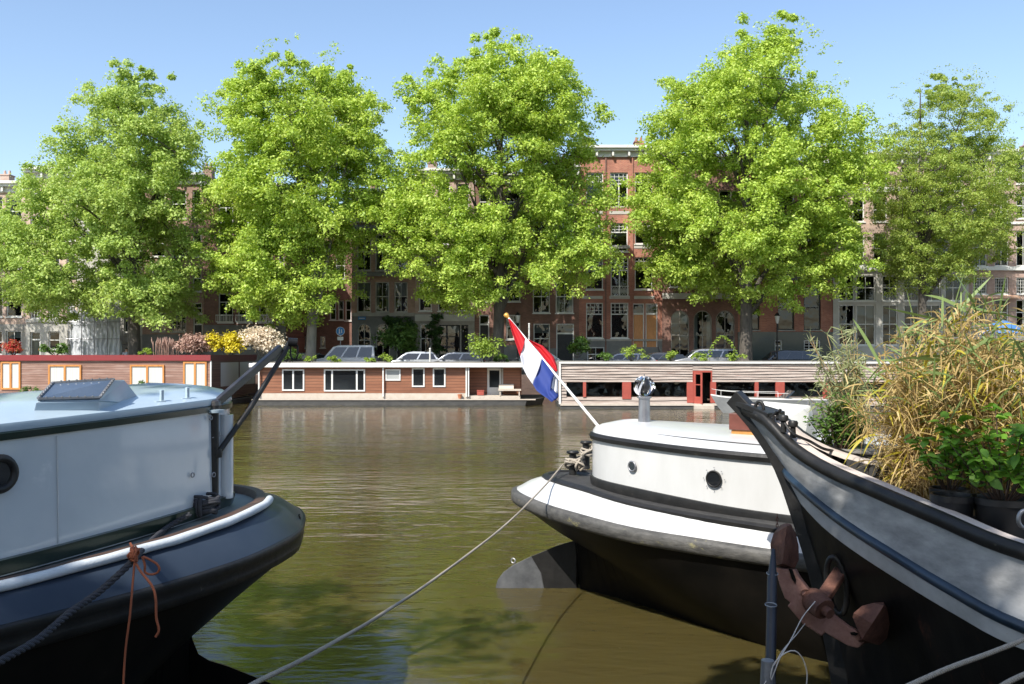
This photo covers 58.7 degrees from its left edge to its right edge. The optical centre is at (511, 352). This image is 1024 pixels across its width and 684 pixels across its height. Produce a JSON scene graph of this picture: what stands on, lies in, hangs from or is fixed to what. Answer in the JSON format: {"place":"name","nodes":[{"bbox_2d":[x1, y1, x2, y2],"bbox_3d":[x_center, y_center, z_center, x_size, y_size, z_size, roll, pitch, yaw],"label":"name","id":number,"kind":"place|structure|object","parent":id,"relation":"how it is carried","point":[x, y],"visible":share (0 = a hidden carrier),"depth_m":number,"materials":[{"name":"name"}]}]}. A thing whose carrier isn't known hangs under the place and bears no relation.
{"place":"outdoors","nodes":[
{"label":"outdoors","id":0,"kind":"place"},
{"bbox_2d":[0,170,33,354],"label":"canal house","id":1,"kind":"structure","parent":0,"point":[12,324],"depth_m":67.00,"materials":[{"name":"paint"}]},
{"bbox_2d":[7,331,20,354],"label":"window","id":2,"kind":"structure","parent":1,"relation":"in","point":[12,334],"depth_m":67.25,"materials":[{"name":"white paint"}]},
{"bbox_2d":[22,166,77,354],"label":"canal house","id":3,"kind":"structure","parent":0,"point":[51,335],"depth_m":66.95,"materials":[{"name":"paint"}]},
{"bbox_2d":[31,332,39,354],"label":"door","id":4,"kind":"structure","parent":3,"relation":"in","point":[35,344],"depth_m":67.12,"materials":[{"name":"green paint"}]},
{"bbox_2d":[77,182,141,354],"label":"canal house","id":5,"kind":"structure","parent":0,"point":[123,331],"depth_m":67.00,"materials":[{"name":"stone"}]},
{"bbox_2d":[151,337,179,354],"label":"pampas grass","id":6,"kind":"object","parent":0,"point":[167,344],"depth_m":51.44,"materials":[{"name":"plant"}]},
{"bbox_2d":[142,163,214,354],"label":"canal house","id":7,"kind":"structure","parent":0,"point":[182,327],"depth_m":67.00,"materials":[{"name":"brown brick"}]},
{"bbox_2d":[193,318,202,334],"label":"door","id":8,"kind":"structure","parent":7,"relation":"in","point":[197,328],"depth_m":67.12,"materials":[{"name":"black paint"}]},
{"bbox_2d":[201,183,304,361],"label":"canal house","id":9,"kind":"structure","parent":0,"point":[223,322],"depth_m":67.00,"materials":[{"name":"brick"}]},
{"bbox_2d":[235,323,286,355],"bbox_3d":[-14.094,-0.721,51.441,3.080,1.904,2.448,0,0,0],"label":"flowering shrub","id":10,"kind":"object","parent":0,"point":[265,340],"visible":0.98,"depth_m":51.06,"materials":[{"name":"beige plant"}]},
{"bbox_2d":[351,185,414,361],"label":"canal house","id":11,"kind":"structure","parent":0,"point":[390,295],"depth_m":67.00,"materials":[{"name":"brown brick"}]},
{"bbox_2d":[356,282,371,312],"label":"window","id":12,"kind":"structure","parent":11,"relation":"in","point":[367,285],"depth_m":67.15,"materials":[{"name":"wood"}]},
{"bbox_2d":[374,235,389,271],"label":"window","id":13,"kind":"structure","parent":11,"relation":"in","point":[377,255],"depth_m":67.10,"materials":[{"name":"wood"}]},
{"bbox_2d":[374,282,389,312],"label":"window","id":14,"kind":"structure","parent":11,"relation":"in","point":[377,283],"depth_m":67.10,"materials":[{"name":"wood"}]},
{"bbox_2d":[381,315,417,355],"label":"climbing plant","id":15,"kind":"object","parent":11,"relation":"attached to","point":[389,320],"visible":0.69,"depth_m":66.57,"materials":[{"name":"green plant"}]},
{"bbox_2d":[393,282,407,312],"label":"window","id":16,"kind":"structure","parent":11,"relation":"in","point":[400,288],"depth_m":67.30,"materials":[{"name":"wood"}]},
{"bbox_2d":[415,161,474,356],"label":"canal house","id":17,"kind":"structure","parent":0,"point":[457,329],"depth_m":67.00,"materials":[{"name":"brick"}]},
{"bbox_2d":[424,312,445,353],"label":"climbing plant","id":18,"kind":"object","parent":17,"relation":"attached to","point":[436,332],"visible":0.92,"depth_m":66.58,"materials":[{"name":"green plant"}]},
{"bbox_2d":[439,325,459,356],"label":"window","id":19,"kind":"structure","parent":17,"relation":"in","point":[447,328],"depth_m":67.06,"materials":[{"name":"black paint"}]},
{"bbox_2d":[474,163,526,361],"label":"canal house","id":20,"kind":"structure","parent":0,"point":[484,321],"depth_m":67.00,"materials":[{"name":"brick"}]},
{"bbox_2d":[479,315,488,353],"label":"door","id":21,"kind":"structure","parent":20,"relation":"in","point":[483,328],"depth_m":67.12,"materials":[{"name":"black paint"}]},
{"bbox_2d":[0,0,1023,203],"label":"sky","id":22,"kind":"structure","parent":0,"point":[620,47],"materials":[{"name":"blue"}]},
{"bbox_2d":[527,155,579,360],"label":"canal house","id":23,"kind":"structure","parent":0,"point":[552,319],"depth_m":67.10,"materials":[{"name":"brick"}]},
{"bbox_2d":[532,289,550,313],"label":"window","id":24,"kind":"structure","parent":23,"relation":"in","point":[541,296],"depth_m":67.10,"materials":[{"name":"white paint"}]},
{"bbox_2d":[534,324,549,351],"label":"window","id":25,"kind":"structure","parent":23,"relation":"in","point":[538,328],"depth_m":67.30,"materials":[{"name":"white paint"}]},
{"bbox_2d":[555,281,573,313],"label":"window","id":26,"kind":"structure","parent":23,"relation":"in","point":[557,297],"depth_m":67.10,"materials":[{"name":"white paint"}]},
{"bbox_2d":[556,324,573,360],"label":"door","id":27,"kind":"structure","parent":23,"relation":"in","point":[563,340],"depth_m":67.12,"materials":[{"name":"black paint"}]},
{"bbox_2d":[248,375,937,397],"bbox_3d":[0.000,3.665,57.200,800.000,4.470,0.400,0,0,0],"label":"quay wall","id":28,"kind":"structure","parent":0,"point":[528,387],"depth_m":57.00,"materials":[{"name":"brick"}]},
{"bbox_2d":[192,398,1012,683],"bbox_3d":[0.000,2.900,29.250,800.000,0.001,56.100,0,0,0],"label":"canal water","id":29,"kind":"structure","parent":0,"point":[395,503],"depth_m":11.81,"materials":[{"name":"green liquid"}]},
{"bbox_2d":[0,355,256,403],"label":"houseboat","id":30,"kind":"object","parent":29,"relation":"on","point":[43,372],"visible":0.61,"depth_m":49.00,"materials":[{"name":"brown wood"}]},
{"bbox_2d":[1,362,20,389],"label":"window","id":31,"kind":"structure","parent":30,"relation":"in","point":[10,371],"depth_m":48.98,"materials":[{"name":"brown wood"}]},
{"bbox_2d":[0,339,23,354],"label":"flower bush","id":32,"kind":"object","parent":30,"relation":"on","point":[13,346],"visible":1,"depth_m":53.73,"materials":[{"name":"red plant"}]},
{"bbox_2d":[39,342,69,354],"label":"shrub","id":33,"kind":"object","parent":30,"relation":"on","point":[63,348],"visible":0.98,"depth_m":53.84,"materials":[{"name":"green plant"}]},
{"bbox_2d":[48,365,81,384],"bbox_3d":[-24.057,1.516,48.963,1.772,1.670,0.070,0,0,0],"label":"window","id":34,"kind":"structure","parent":30,"relation":"in","point":[55,372],"depth_m":48.98,"materials":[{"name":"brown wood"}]},
{"bbox_2d":[130,365,164,383],"bbox_3d":[-19.627,1.567,48.963,1.840,1.772,0.070,0,0,0],"label":"window","id":35,"kind":"structure","parent":30,"relation":"in","point":[147,373],"depth_m":48.98,"materials":[{"name":"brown wood"}]},
{"bbox_2d":[183,362,206,385],"bbox_3d":[-17.055,1.295,48.963,1.261,1.567,0.070,0,0,0],"label":"window","id":36,"kind":"structure","parent":30,"relation":"in","point":[194,373],"depth_m":48.98,"materials":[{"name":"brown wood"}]},
{"bbox_2d":[172,332,221,354],"bbox_3d":[-17.800,-0.487,51.679,2.651,1.436,2.398,0,0,-45],"label":"shrub","id":37,"kind":"object","parent":30,"relation":"on","point":[196,344],"visible":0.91,"depth_m":51.20,"materials":[{"name":"pink plant"}]},
{"bbox_2d":[200,329,248,355],"bbox_3d":[-16.044,-0.540,51.593,2.939,1.536,2.033,0,0,0],"label":"flowering shrub","id":38,"kind":"object","parent":30,"relation":"on","point":[230,343],"visible":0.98,"depth_m":51.24,"materials":[{"name":"yellow plant"}]},
{"bbox_2d":[221,362,238,386],"bbox_3d":[-15.992,1.244,51.586,0.215,1.329,2.580,0,0,0],"label":"end window","id":39,"kind":"structure","parent":30,"relation":"in","point":[229,370],"depth_m":51.54,"materials":[{"name":"grey"}]},
{"bbox_2d":[240,362,254,383],"bbox_3d":[-15.769,1.244,54.259,0.199,1.329,2.382,0,0,0],"label":"end window","id":40,"kind":"structure","parent":30,"relation":"in","point":[244,366],"depth_m":53.95,"materials":[{"name":"grey"}]},
{"bbox_2d":[0,338,305,683],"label":"tugboat","id":41,"kind":"object","parent":29,"relation":"on","point":[98,476],"visible":0.98,"depth_m":5.68,"materials":[{"name":"black paint"}]},
{"bbox_2d":[0,512,191,664],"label":"mooring rope","id":42,"kind":"object","parent":41,"relation":"attached to","point":[57,622],"visible":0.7,"depth_m":4.67,"materials":[{"name":"fabric"}]},
{"bbox_2d":[122,542,160,683],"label":"rope tie","id":43,"kind":"object","parent":42,"relation":"hanging from","point":[133,554],"visible":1,"depth_m":4.93,"materials":[{"name":"fabric"}]},
{"bbox_2d":[193,492,220,516],"bbox_3d":[-2.216,1.097,6.541,0.248,0.160,0.198,0,0,0],"label":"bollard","id":44,"kind":"object","parent":41,"relation":"on","point":[209,505],"visible":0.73,"depth_m":6.48,"materials":[{"name":"metal"}]},
{"bbox_2d":[249,362,544,404],"bbox_3d":[-6.259,2.235,52.175,16.203,3.330,5.450,0,0,0],"label":"houseboat","id":45,"kind":"object","parent":29,"relation":"on","point":[368,383],"visible":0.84,"depth_m":49.98,"materials":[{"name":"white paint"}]},
{"bbox_2d":[282,369,303,390],"bbox_3d":[-12.013,1.530,49.973,1.217,1.182,0.050,0,0,0],"label":"window","id":46,"kind":"structure","parent":45,"relation":"in","point":[292,379],"depth_m":49.98,"materials":[{"name":"white paint"}]},
{"bbox_2d":[324,369,364,390],"bbox_3d":[-9.197,1.547,49.973,2.260,1.217,0.050,0,0,0],"label":"window","id":47,"kind":"structure","parent":45,"relation":"in","point":[334,379],"depth_m":49.98,"materials":[{"name":"white paint"}]},
{"bbox_2d":[385,369,400,380],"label":"window","id":48,"kind":"structure","parent":45,"relation":"in","point":[390,374],"depth_m":49.97,"materials":[{"name":"white paint"}]},
{"bbox_2d":[412,368,424,386],"bbox_3d":[-5.146,1.391,49.973,0.695,1.043,0.050,0,0,0],"label":"window","id":49,"kind":"structure","parent":45,"relation":"in","point":[418,374],"depth_m":49.98,"materials":[{"name":"white paint"}]},
{"bbox_2d":[433,368,445,386],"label":"window","id":50,"kind":"structure","parent":45,"relation":"in","point":[439,374],"depth_m":49.98,"materials":[{"name":"white paint"}]},
{"bbox_2d":[465,333,506,361],"bbox_3d":[-1.409,-0.226,51.571,2.329,1.835,2.091,0,0,-38],"label":"shrub","id":51,"kind":"object","parent":45,"relation":"on","point":[478,346],"visible":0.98,"depth_m":51.32,"materials":[{"name":"green plant"}]},
{"bbox_2d":[487,368,500,394],"bbox_3d":[-0.991,1.686,51.165,0.800,1.565,0.050,0,0,0],"label":"door","id":52,"kind":"structure","parent":45,"relation":"in","point":[493,374],"depth_m":51.18,"materials":[{"name":"white paint"}]},
{"bbox_2d":[498,384,520,395],"bbox_3d":[-0.129,2.089,50.225,1.250,0.620,0.750,0,0,0],"label":"bench","id":53,"kind":"object","parent":45,"relation":"on","point":[506,387],"visible":1,"depth_m":50.31,"materials":[{"name":"wood"}]},
{"bbox_2d":[496,412,906,661],"bbox_3d":[4.941,1.975,8.849,11.242,2.650,3.530,0,0,30],"label":"tugboat","id":54,"kind":"object","parent":29,"relation":"on","point":[676,519],"visible":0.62,"depth_m":9.44,"materials":[{"name":"white paint"}]},
{"bbox_2d":[249,463,563,683],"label":"mooring rope","id":55,"kind":"object","parent":54,"relation":"attached to","point":[274,673],"visible":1,"depth_m":4.98,"materials":[{"name":"fabric"}]},
{"bbox_2d":[504,313,598,425],"bbox_3d":[0.454,0.224,11.862,0.517,1.517,1.449,0,0,-44],"label":"flag","id":56,"kind":"object","parent":54,"relation":"attached to","point":[542,375],"visible":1,"depth_m":11.89,"materials":[{"name":"fabric"}]},
{"bbox_2d":[564,456,585,470],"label":"rope turns","id":57,"kind":"object","parent":54,"relation":"attached to","point":[578,462],"visible":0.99,"depth_m":11.24,"materials":[{"name":"fabric"}]},
{"bbox_2d":[633,374,654,421],"bbox_3d":[1.548,0.549,10.720,0.254,0.575,0.213,0,0,-21],"label":"roof ventilator","id":58,"kind":"object","parent":54,"relation":"on","point":[644,385],"visible":0.97,"depth_m":10.65,"materials":[{"name":"metal"}]},
{"bbox_2d":[555,361,899,408],"bbox_3d":[11.222,2.198,49.275,17.616,3.403,5.650,0,0,0],"label":"houseboat","id":59,"kind":"object","parent":29,"relation":"on","point":[698,382],"visible":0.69,"depth_m":46.95,"materials":[{"name":"white paint"}]},
{"bbox_2d":[620,344,649,360],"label":"shrub","id":60,"kind":"object","parent":59,"relation":"on","point":[628,352],"visible":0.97,"depth_m":49.20,"materials":[{"name":"green plant"}]},
{"bbox_2d":[708,335,737,360],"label":"arched vine","id":61,"kind":"object","parent":59,"relation":"on","point":[729,342],"visible":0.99,"depth_m":49.27,"materials":[{"name":"green plant"}]},
{"bbox_2d":[760,549,777,683],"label":"post","id":62,"kind":"object","parent":29,"relation":"on","point":[768,661],"visible":1,"depth_m":5.72,"materials":[{"name":"metal"}]},
{"bbox_2d":[770,601,815,683],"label":"wire","id":63,"kind":"object","parent":62,"relation":"attached to","point":[783,653],"visible":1,"depth_m":5.31,"materials":[{"name":"beige"}]},
{"bbox_2d":[711,389,827,413],"bbox_3d":[12.216,2.424,43.500,5.434,1.353,1.731,0,0,0],"label":"motorboat","id":64,"kind":"object","parent":29,"relation":"on","point":[721,401],"visible":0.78,"depth_m":43.02,"materials":[{"name":"grey paint"}]},
{"bbox_2d":[727,391,1023,683],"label":"barge","id":65,"kind":"object","parent":29,"relation":"on","point":[945,585],"visible":0.88,"depth_m":6.14,"materials":[{"name":"grey paint"}]},
{"bbox_2d":[770,514,889,647],"bbox_3d":[2.220,1.580,6.295,0.852,0.958,0.580,0,0,-32],"label":"anchor","id":66,"kind":"object","parent":65,"relation":"hanging from","point":[871,620],"visible":0.97,"depth_m":6.22,"materials":[{"name":"metal"}]},
{"bbox_2d":[796,324,874,446],"bbox_3d":[2.708,0.436,7.498,0.648,1.360,0.402,0,0,0],"label":"bamboo","id":67,"kind":"object","parent":65,"relation":"in","point":[847,363],"visible":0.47,"depth_m":7.46,"materials":[{"name":"plant"}]},
{"bbox_2d":[803,392,875,463],"bbox_3d":[2.630,0.661,7.295,0.547,0.684,0.465,0,0,28],"label":"bay shrub","id":68,"kind":"object","parent":65,"relation":"on","point":[833,436],"visible":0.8,"depth_m":7.27,"materials":[{"name":"green plant"}]},
{"bbox_2d":[832,271,1023,519],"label":"bamboo","id":69,"kind":"object","parent":65,"relation":"in","point":[959,395],"visible":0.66,"depth_m":6.39,"materials":[{"name":"plant"}]},
{"bbox_2d":[904,411,994,493],"bbox_3d":[2.908,0.762,6.089,0.529,0.734,0.398,0,0,0],"label":"hydrangea","id":70,"kind":"object","parent":65,"relation":"in","point":[942,486],"visible":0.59,"depth_m":6.06,"materials":[{"name":"green plant"}]},
{"bbox_2d":[906,637,1023,683],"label":"mooring rope","id":71,"kind":"object","parent":65,"relation":"attached to","point":[940,671],"visible":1,"depth_m":4.17,"materials":[{"name":"fabric"}]},
{"bbox_2d":[915,403,1023,538],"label":"hydrangea","id":72,"kind":"object","parent":65,"relation":"in","point":[997,508],"visible":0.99,"depth_m":5.71,"materials":[{"name":"green plant"}]},
{"bbox_2d":[1000,671,1023,683],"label":"mooring rope","id":73,"kind":"object","parent":65,"relation":"attached to","point":[1013,679],"visible":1,"depth_m":4.09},
{"bbox_2d":[952,336,1023,394],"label":"covered houseboat","id":74,"kind":"object","parent":29,"relation":"on","point":[1019,339],"visible":0.02,"depth_m":44.00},
{"bbox_2d":[979,320,1021,334],"bbox_3d":[24.754,-1.179,46.000,2.100,0.950,2.100,0,0,0],"label":"parasol","id":75,"kind":"object","parent":74,"relation":"on","point":[1009,326],"visible":0.25,"depth_m":45.37,"materials":[{"name":"blue fabric"}]},
{"bbox_2d":[579,137,661,360],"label":"canal house","id":76,"kind":"structure","parent":0,"point":[618,312],"depth_m":67.00,"materials":[{"name":"red brick"}]},
{"bbox_2d":[586,303,603,338],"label":"window","id":77,"kind":"structure","parent":76,"relation":"in","point":[594,310],"depth_m":67.10,"materials":[{"name":"white paint"}]},
{"bbox_2d":[610,173,627,206],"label":"window","id":78,"kind":"structure","parent":76,"relation":"in","point":[615,175],"depth_m":67.17,"materials":[{"name":"white paint"}]},
{"bbox_2d":[610,223,628,252],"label":"window","id":79,"kind":"structure","parent":76,"relation":"in","point":[618,232],"depth_m":67.17,"materials":[{"name":"white paint"}]},
{"bbox_2d":[611,258,627,295],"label":"window","id":80,"kind":"structure","parent":76,"relation":"in","point":[619,266],"depth_m":67.10,"materials":[{"name":"white paint"}]},
{"bbox_2d":[610,303,628,338],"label":"window","id":81,"kind":"structure","parent":76,"relation":"in","point":[619,310],"depth_m":67.10,"materials":[{"name":"white paint"}]},
{"bbox_2d":[633,303,643,346],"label":"door","id":82,"kind":"structure","parent":76,"relation":"in","point":[638,318],"depth_m":67.12,"materials":[{"name":"brown wood"}]},
{"bbox_2d":[646,303,656,346],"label":"door","id":83,"kind":"structure","parent":76,"relation":"in","point":[651,318],"depth_m":67.12,"materials":[{"name":"brown wood"}]},
{"bbox_2d":[662,153,738,355],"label":"canal house","id":84,"kind":"structure","parent":0,"point":[687,327],"depth_m":67.00,"materials":[{"name":"brick"}]},
{"bbox_2d":[671,310,688,353],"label":"window","id":85,"kind":"structure","parent":84,"relation":"in","point":[679,317],"depth_m":67.30,"materials":[{"name":"grey glass"}]},
{"bbox_2d":[694,310,711,349],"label":"window","id":86,"kind":"structure","parent":84,"relation":"in","point":[708,317],"depth_m":67.30,"materials":[{"name":"black glass"}]},
{"bbox_2d":[716,310,733,348],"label":"window","id":87,"kind":"structure","parent":84,"relation":"in","point":[724,311],"depth_m":67.10,"materials":[{"name":"grey glass"}]},
{"bbox_2d":[733,153,832,360],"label":"canal house","id":88,"kind":"structure","parent":0,"point":[794,331],"depth_m":67.00,"materials":[{"name":"red brick"}]},
{"bbox_2d":[821,145,969,368],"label":"canal house","id":89,"kind":"structure","parent":0,"point":[872,315],"depth_m":67.05,"materials":[{"name":"paint"}]},
{"bbox_2d":[856,276,876,301],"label":"window","id":90,"kind":"structure","parent":89,"relation":"in","point":[865,287],"depth_m":67.06,"materials":[{"name":"white paint"}]},
{"bbox_2d":[857,305,876,345],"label":"window","id":91,"kind":"structure","parent":89,"relation":"in","point":[865,313],"depth_m":67.25,"materials":[{"name":"glass"}]},
{"bbox_2d":[882,305,898,345],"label":"window","id":92,"kind":"structure","parent":89,"relation":"in","point":[889,324],"depth_m":67.06,"materials":[{"name":"white paint"}]},
{"bbox_2d":[968,142,1023,336],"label":"canal house","id":93,"kind":"structure","parent":0,"point":[1012,272],"depth_m":67.00,"materials":[{"name":"brick"}]},
{"bbox_2d":[995,278,1009,294],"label":"window","id":94,"kind":"structure","parent":93,"relation":"in","point":[1006,280],"depth_m":67.10,"materials":[{"name":"white paint"}]},
{"label":"ground","id":95,"kind":"structure","parent":0,"visible":0},
{"bbox_2d":[66,281,127,354],"bbox_3d":[-29.716,-1.850,65.425,4.037,6.600,1.410,0,0,0],"label":"scaffold","id":96,"kind":"object","parent":95,"relation":"on","point":[91,336],"visible":0.59,"depth_m":64.93,"materials":[{"name":"fabric"}]},
{"bbox_2d":[0,57,227,354],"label":"elm tree","id":97,"kind":"object","parent":95,"relation":"on","point":[131,213],"visible":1,"depth_m":56.24,"materials":[{"name":"green plant"}]},
{"bbox_2d":[186,33,394,361],"bbox_3d":[-14.216,-9.143,58.464,13.627,21.386,13.277,0,0,0],"label":"elm tree","id":98,"kind":"object","parent":95,"relation":"on","point":[313,136],"visible":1,"depth_m":56.35,"materials":[{"name":"green plant"}]},
{"bbox_2d":[274,353,325,361],"bbox_3d":[-14.041,0.740,61.100,4.324,1.420,2.060,0,0,0],"label":"parked car","id":99,"kind":"object","parent":95,"relation":"on","point":[319,355],"visible":0.03,"depth_m":60.32,"materials":[{"name":"grey paint"}]},
{"bbox_2d":[304,221,351,353],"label":"canal house","id":100,"kind":"structure","parent":95,"relation":"on","point":[327,341],"depth_m":73.00,"materials":[{"name":"brick"}]},
{"bbox_2d":[316,345,378,361],"bbox_3d":[-11.199,0.490,60.800,4.374,1.920,2.060,0,0,0],"label":"parked car","id":101,"kind":"object","parent":95,"relation":"on","point":[351,353],"visible":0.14,"depth_m":60.05,"materials":[{"name":"grey paint"}]},
{"bbox_2d":[369,320,425,357],"bbox_3d":[-7.923,-0.919,63.632,3.655,2.749,2.902,0,0,18],"label":"shrub","id":102,"kind":"object","parent":95,"relation":"on","point":[390,337],"visible":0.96,"depth_m":63.04,"materials":[{"name":"green plant"}]},
{"bbox_2d":[392,351,439,361],"bbox_3d":[-6.660,0.700,61.000,3.974,1.500,2.060,0,0,0],"label":"parked car","id":103,"kind":"object","parent":95,"relation":"on","point":[416,356],"visible":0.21,"depth_m":60.21,"materials":[{"name":"white metal"}]},
{"bbox_2d":[434,352,485,361],"bbox_3d":[-3.860,0.715,61.000,4.124,1.470,2.060,0,0,0],"label":"parked car","id":104,"kind":"object","parent":95,"relation":"on","point":[458,357],"visible":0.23,"depth_m":60.22,"materials":[{"name":"grey paint"}]},
{"bbox_2d":[360,26,632,361],"bbox_3d":[-1.015,-9.448,58.459,17.701,21.996,13.731,0,0,0],"label":"elm tree","id":105,"kind":"object","parent":95,"relation":"on","point":[512,103],"visible":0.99,"depth_m":56.01,"materials":[{"name":"green plant"}]},
{"bbox_2d":[566,334,591,358],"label":"shrub","id":106,"kind":"object","parent":95,"relation":"on","point":[579,340],"visible":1,"depth_m":59.85,"materials":[{"name":"green plant"}]},
{"bbox_2d":[600,353,656,360],"bbox_3d":[7.466,0.740,61.100,4.324,1.420,2.060,0,0,0],"label":"parked car","id":107,"kind":"object","parent":95,"relation":"on","point":[619,357],"visible":0.12,"depth_m":60.30,"materials":[{"name":"grey paint"}]},
{"bbox_2d":[647,352,686,360],"bbox_3d":[9.799,0.730,61.150,4.224,1.440,2.060,0,0,0],"label":"parked car","id":108,"kind":"object","parent":95,"relation":"on","point":[657,356],"visible":0.1,"depth_m":60.39,"materials":[{"name":"grey paint"}]},
{"bbox_2d":[675,349,738,360],"bbox_3d":[12.853,0.610,61.000,4.424,1.680,2.060,0,0,0],"label":"parked car","id":109,"kind":"object","parent":95,"relation":"on","point":[718,354],"visible":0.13,"depth_m":60.25,"materials":[{"name":"grey paint"}]},
{"bbox_2d":[614,9,901,360],"bbox_3d":[15.603,-10.053,58.472,18.403,23.206,13.923,0,0,0],"label":"elm tree","id":110,"kind":"object","parent":95,"relation":"on","point":[686,211],"visible":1,"depth_m":56.55,"materials":[{"name":"green plant"}]},
{"bbox_2d":[758,350,819,360],"bbox_3d":[18.283,0.650,61.000,4.624,1.600,2.060,0,0,0],"label":"parked car","id":111,"kind":"object","parent":95,"relation":"on","point":[792,355],"visible":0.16,"depth_m":60.24,"materials":[{"name":"grey paint"}]},
{"bbox_2d":[861,63,1023,371],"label":"elm tree","id":112,"kind":"object","parent":95,"relation":"on","point":[948,165],"visible":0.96,"depth_m":58.91,"materials":[{"name":"green plant"}]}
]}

